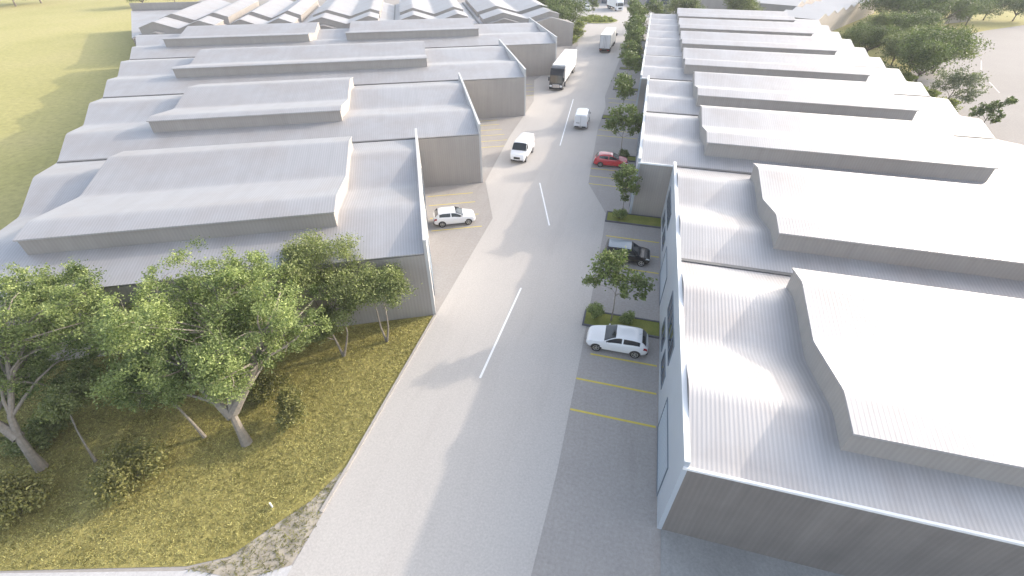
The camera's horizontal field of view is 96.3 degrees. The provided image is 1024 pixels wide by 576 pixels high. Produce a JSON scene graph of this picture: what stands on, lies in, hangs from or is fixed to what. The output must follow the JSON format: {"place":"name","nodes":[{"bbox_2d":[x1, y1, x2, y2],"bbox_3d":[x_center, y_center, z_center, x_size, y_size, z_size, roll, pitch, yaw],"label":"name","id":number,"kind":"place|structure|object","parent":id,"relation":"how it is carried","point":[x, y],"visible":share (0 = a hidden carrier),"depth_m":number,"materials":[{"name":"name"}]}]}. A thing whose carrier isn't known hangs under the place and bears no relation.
{"place":"outdoors","nodes":[
{"label":"outdoors","id":0,"kind":"place"},
{"bbox_2d":[0,0,198,229],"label":"field","id":1,"kind":"structure","parent":0,"point":[60,61],"depth_m":95.33,"materials":[{"name":"green plant"}]},
{"bbox_2d":[0,565,291,575],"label":"side road","id":2,"kind":"structure","parent":0,"point":[283,571],"depth_m":21.64,"materials":[{"name":"asphalt"}]},
{"bbox_2d":[231,0,320,24],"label":"warehouse","id":3,"kind":"structure","parent":0,"point":[282,11],"depth_m":114.29,"materials":[{"name":"grey metal"}]},
{"bbox_2d":[306,0,394,28],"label":"warehouse","id":4,"kind":"structure","parent":0,"point":[335,13],"depth_m":115.16,"materials":[{"name":"grey metal"}]},
{"bbox_2d":[287,2,674,575],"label":"road","id":5,"kind":"structure","parent":0,"point":[452,470],"depth_m":30.15,"materials":[{"name":"grey asphalt"}]},
{"bbox_2d":[510,132,534,161],"bbox_3d":[1.375,-18.440,60.075,2.302,2.377,5.450,11,40,13],"label":"panel van","id":6,"kind":"object","parent":5,"relation":"on","point":[523,147],"visible":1,"depth_m":58.76,"materials":[{"name":"white paint"}]},
{"bbox_2d":[548,49,576,89],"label":"truck","id":7,"kind":"object","parent":5,"relation":"on","point":[563,66],"visible":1,"depth_m":84.80,"materials":[{"name":"white paint"}]},
{"bbox_2d":[573,108,590,128],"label":"panel van","id":8,"kind":"object","parent":5,"relation":"on","point":[582,118],"visible":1,"depth_m":67.75,"materials":[{"name":"silver metal"}]},
{"bbox_2d":[578,14,618,23],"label":"roundabout island","id":9,"kind":"structure","parent":5,"relation":"on","point":[598,19],"depth_m":145.29,"materials":[{"name":"green plant"}]},
{"bbox_2d":[599,27,617,51],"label":"truck","id":10,"kind":"object","parent":5,"relation":"on","point":[608,35],"visible":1,"depth_m":108.91,"materials":[{"name":"white paint"}]},
{"bbox_2d":[607,0,623,10],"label":"truck","id":11,"kind":"object","parent":5,"relation":"on","point":[617,4],"visible":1,"depth_m":162.75,"materials":[{"name":"white paint"}]},
{"bbox_2d":[0,0,1023,575],"bbox_3d":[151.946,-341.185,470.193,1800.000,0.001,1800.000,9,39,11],"label":"ground","id":12,"kind":"structure","parent":0,"point":[658,532],"depth_m":23.07,"materials":[{"name":"concrete"}]},
{"bbox_2d":[31,354,106,462],"bbox_3d":[-25.047,6.802,26.531,3.373,4.515,4.506,1,38,1],"label":"tree","id":13,"kind":"object","parent":12,"relation":"on","point":[69,394],"visible":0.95,"depth_m":25.61,"materials":[{"name":"green plant"}]},
{"bbox_2d":[84,344,206,438],"bbox_3d":[-20.357,6.114,26.611,6.109,5.483,3.802,-14,40,-17],"label":"tree","id":14,"kind":"object","parent":12,"relation":"on","point":[116,386],"visible":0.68,"depth_m":25.39,"materials":[{"name":"green plant"}]},
{"bbox_2d":[131,9,181,44],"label":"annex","id":15,"kind":"object","parent":12,"relation":"on","point":[141,18],"visible":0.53,"depth_m":121.17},
{"bbox_2d":[129,1,201,10],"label":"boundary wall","id":16,"kind":"structure","parent":12,"relation":"on","point":[159,6],"depth_m":131.62,"materials":[{"name":"concrete"}]},
{"bbox_2d":[134,0,258,42],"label":"warehouse","id":17,"kind":"structure","parent":12,"relation":"on","point":[211,12],"depth_m":110.03,"materials":[{"name":"grey metal"}]},
{"bbox_2d":[0,315,432,570],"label":"verge","id":18,"kind":"structure","parent":12,"relation":"on","point":[208,534],"depth_m":25.96,"materials":[{"name":"green plant"}]},
{"bbox_2d":[0,463,56,529],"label":"shrub","id":19,"kind":"object","parent":18,"relation":"on","point":[17,492],"visible":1,"depth_m":23.35,"materials":[{"name":"green plant"}]},
{"bbox_2d":[0,411,73,458],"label":"shrub","id":20,"kind":"object","parent":18,"relation":"on","point":[40,436],"visible":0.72,"depth_m":26.36,"materials":[{"name":"green plant"}]},
{"bbox_2d":[0,257,125,472],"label":"tree","id":21,"kind":"object","parent":18,"relation":"on","point":[45,304],"visible":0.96,"depth_m":25.59,"materials":[{"name":"green plant"}]},
{"bbox_2d":[90,297,154,366],"bbox_3d":[-25.668,2.829,31.013,5.600,5.133,4.994,9,39,11],"label":"tree","id":22,"kind":"object","parent":18,"relation":"on","point":[128,308],"visible":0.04,"depth_m":30.07,"materials":[{"name":"green plant"}]},
{"bbox_2d":[80,437,173,510],"bbox_3d":[-20.597,9.632,24.651,4.022,2.359,4.028,-3,38,-4],"label":"shrub","id":23,"kind":"object","parent":18,"relation":"on","point":[120,475],"visible":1,"depth_m":24.44,"materials":[{"name":"green plant"}]},
{"bbox_2d":[135,290,243,373],"bbox_3d":[-20.815,3.329,29.834,5.629,5.816,7.062,9,39,11],"label":"tree","id":24,"kind":"object","parent":18,"relation":"on","point":[167,338],"visible":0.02,"depth_m":27.36,"materials":[{"name":"green plant"}]},
{"bbox_2d":[76,232,332,446],"bbox_3d":[-18.208,2.417,27.524,14.524,10.197,11.136,9,39,11],"label":"tree","id":25,"kind":"object","parent":18,"relation":"on","point":[198,319],"visible":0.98,"depth_m":25.34,"materials":[{"name":"green plant"}]},
{"bbox_2d":[246,368,293,403],"bbox_3d":[-15.796,6.267,29.541,2.636,1.669,2.727,9,39,11],"label":"shrub","id":26,"kind":"object","parent":18,"relation":"on","point":[267,384],"visible":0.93,"depth_m":29.30,"materials":[{"name":"green plant"}]},
{"bbox_2d":[271,384,310,435],"bbox_3d":[-13.330,7.296,27.521,2.226,2.452,2.959,-21,43,-25],"label":"shrub","id":27,"kind":"object","parent":18,"relation":"on","point":[290,404],"visible":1,"depth_m":26.94,"materials":[{"name":"green plant"}]},
{"bbox_2d":[270,228,389,332],"bbox_3d":[-12.710,-0.013,32.236,6.983,8.085,8.573,-19,42,-22],"label":"tree","id":28,"kind":"object","parent":18,"relation":"on","point":[332,279],"visible":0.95,"depth_m":30.51,"materials":[{"name":"green plant"}]},
{"bbox_2d":[343,260,417,341],"bbox_3d":[-8.678,1.077,32.345,5.131,6.246,5.292,9,39,11],"label":"tree","id":29,"kind":"object","parent":18,"relation":"on","point":[388,279],"visible":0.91,"depth_m":30.75,"materials":[{"name":"green plant"}]},
{"bbox_2d":[0,128,435,363],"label":"warehouse","id":30,"kind":"structure","parent":12,"relation":"on","point":[124,219],"depth_m":34.44,"materials":[{"name":"grey metal"}]},
{"bbox_2d":[428,239,434,295],"bbox_3d":[-6.823,-1.843,38.712,0.055,2.830,4.500,-7,39,-8],"label":"roller door","id":31,"kind":"structure","parent":30,"relation":"in","point":[428,239],"depth_m":38.45,"materials":[{"name":"grey"}]},
{"bbox_2d":[184,468,344,575],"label":"gravel corner","id":32,"kind":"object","parent":12,"relation":"on","point":[230,567],"visible":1,"depth_m":22.50,"materials":[{"name":"grey gravel"}]},
{"bbox_2d":[188,471,341,575],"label":"weeds","id":33,"kind":"object","parent":32,"relation":"on","point":[274,551],"visible":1,"depth_m":22.61,"materials":[{"name":"green plant"}]},
{"bbox_2d":[57,72,482,186],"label":"warehouse","id":34,"kind":"structure","parent":12,"relation":"on","point":[235,113],"depth_m":52.36,"materials":[{"name":"grey metal"}]},
{"bbox_2d":[103,39,525,118],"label":"warehouse","id":35,"kind":"structure","parent":12,"relation":"on","point":[501,92],"depth_m":70.94,"materials":[{"name":"grey metal"}]},
{"bbox_2d":[291,297,356,356],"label":"tree","id":36,"kind":"object","parent":12,"relation":"on","point":[324,335],"visible":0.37,"depth_m":31.05,"materials":[{"name":"green plant"}]},
{"bbox_2d":[129,17,556,75],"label":"warehouse","id":37,"kind":"structure","parent":12,"relation":"on","point":[531,45],"depth_m":90.58,"materials":[{"name":"grey metal"}]},
{"bbox_2d":[320,315,435,512],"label":"kerb","id":38,"kind":"structure","parent":12,"relation":"on","point":[338,482],"depth_m":28.03,"materials":[{"name":"concrete"}]},
{"bbox_2d":[394,0,477,23],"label":"warehouse","id":39,"kind":"structure","parent":12,"relation":"on","point":[420,9],"depth_m":118.48,"materials":[{"name":"grey metal"}]},
{"bbox_2d":[424,45,577,313],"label":"parking apron","id":40,"kind":"object","parent":12,"relation":"on","point":[452,247],"visible":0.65,"depth_m":49.55,"materials":[{"name":"grey concrete"}]},
{"bbox_2d":[433,206,474,227],"bbox_3d":[-5.924,-7.449,46.816,4.294,1.597,2.106,-7,39,-8],"label":"parked car","id":41,"kind":"object","parent":40,"relation":"on","point":[443,217],"visible":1,"depth_m":46.23,"materials":[{"name":"white paint"}]},
{"bbox_2d":[462,0,573,45],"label":"warehouse","id":42,"kind":"structure","parent":12,"relation":"on","point":[498,11],"depth_m":115.40,"materials":[{"name":"grey metal"}]},
{"bbox_2d":[541,0,593,27],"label":"tree","id":43,"kind":"object","parent":12,"relation":"on","point":[565,11],"visible":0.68,"depth_m":119.34,"materials":[{"name":"green plant"}]},
{"bbox_2d":[573,26,585,37],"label":"shrub","id":44,"kind":"object","parent":12,"relation":"on","point":[580,32],"visible":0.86,"depth_m":122.49,"materials":[{"name":"green plant"}]},
{"bbox_2d":[531,41,659,575],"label":"parking apron","id":45,"kind":"object","parent":12,"relation":"on","point":[600,518],"visible":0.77,"depth_m":27.03,"materials":[{"name":"grey concrete"}]},
{"bbox_2d":[593,151,627,168],"bbox_3d":[12.548,-16.314,58.027,4.295,1.597,2.106,7,39,8],"label":"parked car","id":46,"kind":"object","parent":45,"relation":"on","point":[601,158],"visible":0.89,"depth_m":57.47,"materials":[{"name":"red paint"}]},
{"bbox_2d":[602,115,629,119],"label":"planting bed","id":47,"kind":"object","parent":45,"relation":"on","point":[605,116],"visible":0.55,"depth_m":73.13,"materials":[{"name":"plant"}]},
{"bbox_2d":[611,71,635,110],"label":"tree","id":48,"kind":"object","parent":47,"relation":"on","point":[625,85],"visible":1,"depth_m":68.93,"materials":[{"name":"green plant"}]},
{"bbox_2d":[597,152,635,161],"bbox_3d":[13.654,-17.192,60.325,5.050,0.140,1.700,9,39,11],"label":"planting bed","id":49,"kind":"object","parent":45,"relation":"on","point":[631,158],"visible":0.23,"depth_m":59.96,"materials":[{"name":"plant"}]},
{"bbox_2d":[602,103,643,155],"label":"tree","id":50,"kind":"object","parent":49,"relation":"on","point":[611,123],"visible":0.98,"depth_m":57.16,"materials":[{"name":"green plant"}]},
{"bbox_2d":[586,324,648,357],"bbox_3d":[7.576,3.563,32.865,4.376,1.628,2.146,9,39,11],"label":"parked car","id":51,"kind":"object","parent":45,"relation":"on","point":[632,341],"visible":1,"depth_m":32.31,"materials":[{"name":"white paint"}]},
{"bbox_2d":[582,310,658,338],"bbox_3d":[8.338,2.702,35.165,5.710,0.140,1.850,9,39,11],"label":"planting bed","id":52,"kind":"object","parent":45,"relation":"on","point":[650,327],"visible":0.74,"depth_m":35.20,"materials":[{"name":"plant"}]},
{"bbox_2d":[585,302,604,318],"bbox_3d":[6.407,1.784,35.265,1.604,1.317,1.598,9,39,11],"label":"shrub","id":53,"kind":"object","parent":52,"relation":"on","point":[594,309],"visible":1,"depth_m":35.00,"materials":[{"name":"green plant"}]},
{"bbox_2d":[581,246,657,320],"bbox_3d":[7.775,-0.087,33.717,5.319,6.135,3.262,9,39,11],"label":"tree","id":54,"kind":"object","parent":52,"relation":"on","point":[614,264],"visible":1,"depth_m":32.63,"materials":[{"name":"green plant"}]},
{"bbox_2d":[617,310,635,323],"bbox_3d":[8.719,2.219,34.926,1.345,1.055,1.578,9,39,11],"label":"shrub","id":55,"kind":"object","parent":52,"relation":"on","point":[626,317],"visible":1,"depth_m":34.67,"materials":[{"name":"green plant"}]},
{"bbox_2d":[613,87,637,91],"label":"planting bed","id":56,"kind":"object","parent":45,"relation":"on","point":[635,89],"visible":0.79,"depth_m":85.16,"materials":[{"name":"plant"}]},
{"bbox_2d":[621,49,642,74],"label":"tree","id":57,"kind":"object","parent":56,"relation":"on","point":[628,60],"visible":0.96,"depth_m":81.44,"materials":[{"name":"green plant"}]},
{"bbox_2d":[603,238,650,266],"bbox_3d":[10.461,-3.320,41.522,4.140,1.687,2.061,9,39,11],"label":"parked car","id":58,"kind":"object","parent":45,"relation":"on","point":[640,255],"visible":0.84,"depth_m":40.94,"materials":[{"name":"black paint"}]},
{"bbox_2d":[619,39,643,68],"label":"tree","id":59,"kind":"object","parent":45,"relation":"on","point":[626,48],"visible":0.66,"depth_m":88.76,"materials":[{"name":"green plant"}]},
{"bbox_2d":[605,211,660,228],"bbox_3d":[12.557,-7.112,47.576,5.560,0.140,2.100,9,39,11],"label":"planting bed","id":60,"kind":"object","parent":45,"relation":"on","point":[643,220],"visible":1,"depth_m":47.37,"materials":[{"name":"plant"}]},
{"bbox_2d":[613,208,627,218],"bbox_3d":[11.150,-7.685,47.416,1.725,1.099,1.478,9,39,11],"label":"shrub","id":61,"kind":"object","parent":60,"relation":"on","point":[619,213],"visible":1,"depth_m":47.15,"materials":[{"name":"green plant"}]},
{"bbox_2d":[609,162,642,217],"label":"tree","id":62,"kind":"object","parent":60,"relation":"on","point":[629,171],"visible":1,"depth_m":45.03,"materials":[{"name":"green plant"}]},
{"bbox_2d":[623,24,646,42],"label":"tree","id":63,"kind":"object","parent":45,"relation":"on","point":[634,28],"visible":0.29,"depth_m":98.66,"materials":[{"name":"green plant"}]},
{"bbox_2d":[622,14,647,30],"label":"tree","id":64,"kind":"object","parent":45,"relation":"on","point":[641,16],"visible":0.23,"depth_m":112.02,"materials":[{"name":"green plant"}]},
{"bbox_2d":[626,16,644,31],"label":"tree","id":65,"kind":"object","parent":45,"relation":"on","point":[634,20],"visible":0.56,"depth_m":106.02,"materials":[{"name":"green plant"}]},
{"bbox_2d":[628,29,643,53],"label":"tree","id":66,"kind":"object","parent":45,"relation":"on","point":[636,35],"visible":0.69,"depth_m":93.01,"materials":[{"name":"green plant"}]},
{"bbox_2d":[598,0,675,4],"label":"shed","id":67,"kind":"structure","parent":12,"relation":"on","point":[626,2],"depth_m":177.39,"materials":[{"name":"grey"}]},
{"bbox_2d":[644,0,664,15],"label":"tree","id":68,"kind":"object","parent":12,"relation":"on","point":[652,7],"visible":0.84,"depth_m":128.81,"materials":[{"name":"green plant"}]},
{"bbox_2d":[663,0,705,13],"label":"tree","id":69,"kind":"object","parent":12,"relation":"on","point":[674,6],"visible":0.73,"depth_m":134.34,"materials":[{"name":"green plant"}]},
{"bbox_2d":[722,0,766,10],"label":"tree","id":70,"kind":"object","parent":12,"relation":"on","point":[743,4],"visible":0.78,"depth_m":132.19,"materials":[{"name":"green plant"}]},
{"bbox_2d":[661,529,843,575],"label":"forecourt","id":71,"kind":"structure","parent":12,"relation":"on","point":[683,555],"depth_m":22.01,"materials":[{"name":"grey concrete"}]},
{"bbox_2d":[785,0,873,30],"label":"sawtooth warehouse","id":72,"kind":"structure","parent":12,"relation":"on","point":[834,14],"depth_m":132.97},
{"bbox_2d":[656,253,1023,575],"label":"warehouse","id":73,"kind":"structure","parent":12,"relation":"on","point":[844,425],"depth_m":20.89,"materials":[{"name":"grey metal"}]},
{"bbox_2d":[656,397,667,495],"bbox_3d":[8.324,8.698,25.381,0.054,2.830,4.500,9,39,11],"label":"roller door","id":74,"kind":"structure","parent":73,"relation":"in","point":[662,428],"depth_m":25.25,"materials":[{"name":"grey"}]},
{"bbox_2d":[661,349,665,388],"bbox_3d":[9.755,5.217,29.598,0.054,1.300,2.400,9,39,11],"label":"window","id":75,"kind":"structure","parent":73,"relation":"in","point":[663,362],"depth_m":29.53,"materials":[{"name":"blue"}]},
{"bbox_2d":[661,317,665,351],"bbox_3d":[10.591,3.237,32.102,0.054,1.300,2.200,9,39,11],"label":"window","id":76,"kind":"structure","parent":73,"relation":"in","point":[663,331],"depth_m":32.04,"materials":[{"name":"blue"}]},
{"bbox_2d":[667,290,674,365],"bbox_3d":[10.160,2.453,29.385,0.054,1.700,5.400,9,39,11],"label":"window","id":77,"kind":"structure","parent":73,"relation":"in","point":[670,310],"depth_m":29.26,"materials":[{"name":"grey"}]},
{"bbox_2d":[912,30,1023,145],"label":"paved lot","id":78,"kind":"structure","parent":12,"relation":"on","point":[1002,62],"depth_m":91.00,"materials":[{"name":"concrete"}]},
{"bbox_2d":[900,70,921,81],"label":"shrub","id":79,"kind":"object","parent":78,"relation":"on","point":[910,78],"visible":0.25,"depth_m":84.25,"materials":[{"name":"green plant"}]},
{"bbox_2d":[924,87,944,97],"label":"shrub","id":80,"kind":"object","parent":78,"relation":"on","point":[934,93],"visible":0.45,"depth_m":78.35,"materials":[{"name":"green plant"}]},
{"bbox_2d":[891,21,983,81],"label":"tree","id":81,"kind":"object","parent":78,"relation":"on","point":[925,51],"visible":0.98,"depth_m":82.90,"materials":[{"name":"green plant"}]},
{"bbox_2d":[943,96,964,111],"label":"shrub","id":82,"kind":"object","parent":78,"relation":"on","point":[953,101],"visible":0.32,"depth_m":74.13,"materials":[{"name":"green plant"}]},
{"bbox_2d":[924,19,994,73],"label":"tree","id":83,"kind":"object","parent":78,"relation":"on","point":[969,53],"visible":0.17,"depth_m":89.13,"materials":[{"name":"green plant"}]},
{"bbox_2d":[927,63,992,103],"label":"tree","id":84,"kind":"object","parent":78,"relation":"on","point":[956,79],"visible":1,"depth_m":70.99,"materials":[{"name":"green plant"}]},
{"bbox_2d":[968,96,1018,123],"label":"tree","id":85,"kind":"object","parent":78,"relation":"on","point":[992,107],"visible":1,"depth_m":66.22,"materials":[{"name":"green plant"}]},
{"bbox_2d":[649,8,830,31],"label":"warehouse","id":86,"kind":"structure","parent":0,"point":[726,14],"depth_m":107.26,"materials":[{"name":"grey metal"}]},
{"bbox_2d":[647,18,853,46],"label":"warehouse","id":87,"kind":"structure","parent":0,"point":[740,26],"depth_m":94.70,"materials":[{"name":"grey metal"}]},
{"bbox_2d":[696,0,821,10],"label":"sawtooth warehouse","id":88,"kind":"structure","parent":0,"point":[769,5],"depth_m":141.93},
{"bbox_2d":[644,31,884,66],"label":"warehouse","id":89,"kind":"structure","parent":0,"point":[859,56],"depth_m":82.20,"materials":[{"name":"grey metal"}]},
{"bbox_2d":[635,48,930,113],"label":"warehouse","id":90,"kind":"structure","parent":0,"point":[687,63],"depth_m":69.86,"materials":[{"name":"grey metal"}]},
{"bbox_2d":[637,71,994,147],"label":"warehouse","id":91,"kind":"structure","parent":0,"point":[839,97],"depth_m":57.15,"materials":[{"name":"grey metal"}]},
{"bbox_2d":[629,105,1023,216],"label":"warehouse","id":92,"kind":"structure","parent":0,"point":[731,138],"depth_m":45.17,"materials":[{"name":"grey metal"}]},
{"bbox_2d":[659,161,1023,315],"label":"warehouse","id":93,"kind":"structure","parent":0,"point":[953,236],"depth_m":33.05,"materials":[{"name":"grey metal"}]},
{"bbox_2d":[659,246,666,304],"bbox_3d":[12.439,-1.053,37.713,0.054,2.830,4.500,9,39,11],"label":"roller door","id":94,"kind":"structure","parent":93,"relation":"in","point":[663,272],"depth_m":37.61,"materials":[{"name":"grey"}]},
{"bbox_2d":[667,186,671,229],"bbox_3d":[14.275,-7.297,41.717,0.054,1.700,5.400,9,39,11],"label":"window","id":95,"kind":"structure","parent":93,"relation":"in","point":[669,212],"depth_m":41.53,"materials":[{"name":"blue"}]},
{"bbox_2d":[831,5,1023,71],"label":"lawn","id":96,"kind":"structure","parent":0,"point":[1004,19],"depth_m":142.90,"materials":[{"name":"green plant"}]},
{"bbox_2d":[839,26,863,42],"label":"tree","id":97,"kind":"object","parent":96,"relation":"on","point":[845,35],"visible":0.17,"depth_m":111.61,"materials":[{"name":"green plant"}]},
{"bbox_2d":[845,19,902,52],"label":"tree","id":98,"kind":"object","parent":96,"relation":"on","point":[877,32],"visible":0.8,"depth_m":102.32,"materials":[{"name":"green plant"}]},
{"bbox_2d":[861,9,897,29],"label":"tree","id":99,"kind":"object","parent":96,"relation":"on","point":[881,20],"visible":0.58,"depth_m":117.88,"materials":[{"name":"green plant"}]},
{"bbox_2d":[858,0,912,13],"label":"tree","id":100,"kind":"object","parent":96,"relation":"on","point":[883,4],"visible":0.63,"depth_m":134.53,"materials":[{"name":"green plant"}]},
{"bbox_2d":[875,29,913,64],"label":"tree","id":101,"kind":"object","parent":96,"relation":"on","point":[891,41],"visible":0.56,"depth_m":95.00,"materials":[{"name":"green plant"}]},
{"bbox_2d":[884,22,942,48],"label":"tree","id":102,"kind":"object","parent":96,"relation":"on","point":[922,26],"visible":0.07,"depth_m":97.85,"materials":[{"name":"green plant"}]},
{"bbox_2d":[886,6,948,31],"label":"tree","id":103,"kind":"object","parent":96,"relation":"on","point":[904,21],"visible":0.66,"depth_m":107.79,"materials":[{"name":"green plant"}]},
{"bbox_2d":[888,0,958,17],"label":"tree","id":104,"kind":"object","parent":96,"relation":"on","point":[915,5],"visible":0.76,"depth_m":125.38,"materials":[{"name":"green plant"}]},
{"bbox_2d":[945,13,972,23],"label":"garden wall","id":105,"kind":"structure","parent":96,"relation":"on","point":[955,20],"depth_m":142.94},
{"bbox_2d":[934,0,989,23],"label":"tree","id":106,"kind":"object","parent":96,"relation":"on","point":[961,7],"visible":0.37,"depth_m":127.95,"materials":[{"name":"green plant"}]},
{"bbox_2d":[952,0,1001,26],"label":"tree","id":107,"kind":"object","parent":96,"relation":"on","point":[990,4],"visible":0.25,"depth_m":132.93,"materials":[{"name":"green plant"}]},
{"bbox_2d":[980,0,1021,19],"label":"tree","id":108,"kind":"object","parent":96,"relation":"on","point":[1003,4],"visible":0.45,"depth_m":141.63,"materials":[{"name":"green plant"}]},
{"bbox_2d":[1000,0,1023,20],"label":"tree","id":109,"kind":"object","parent":96,"relation":"on","point":[1018,9],"visible":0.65,"depth_m":141.92,"materials":[{"name":"green plant"}]},
{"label":"planting bed","id":110,"kind":"object","parent":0,"visible":0},
{"bbox_2d":[627,2,647,20],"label":"tree","id":111,"kind":"object","parent":110,"relation":"on","point":[640,7],"visible":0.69,"depth_m":117.50,"materials":[{"name":"green plant"}]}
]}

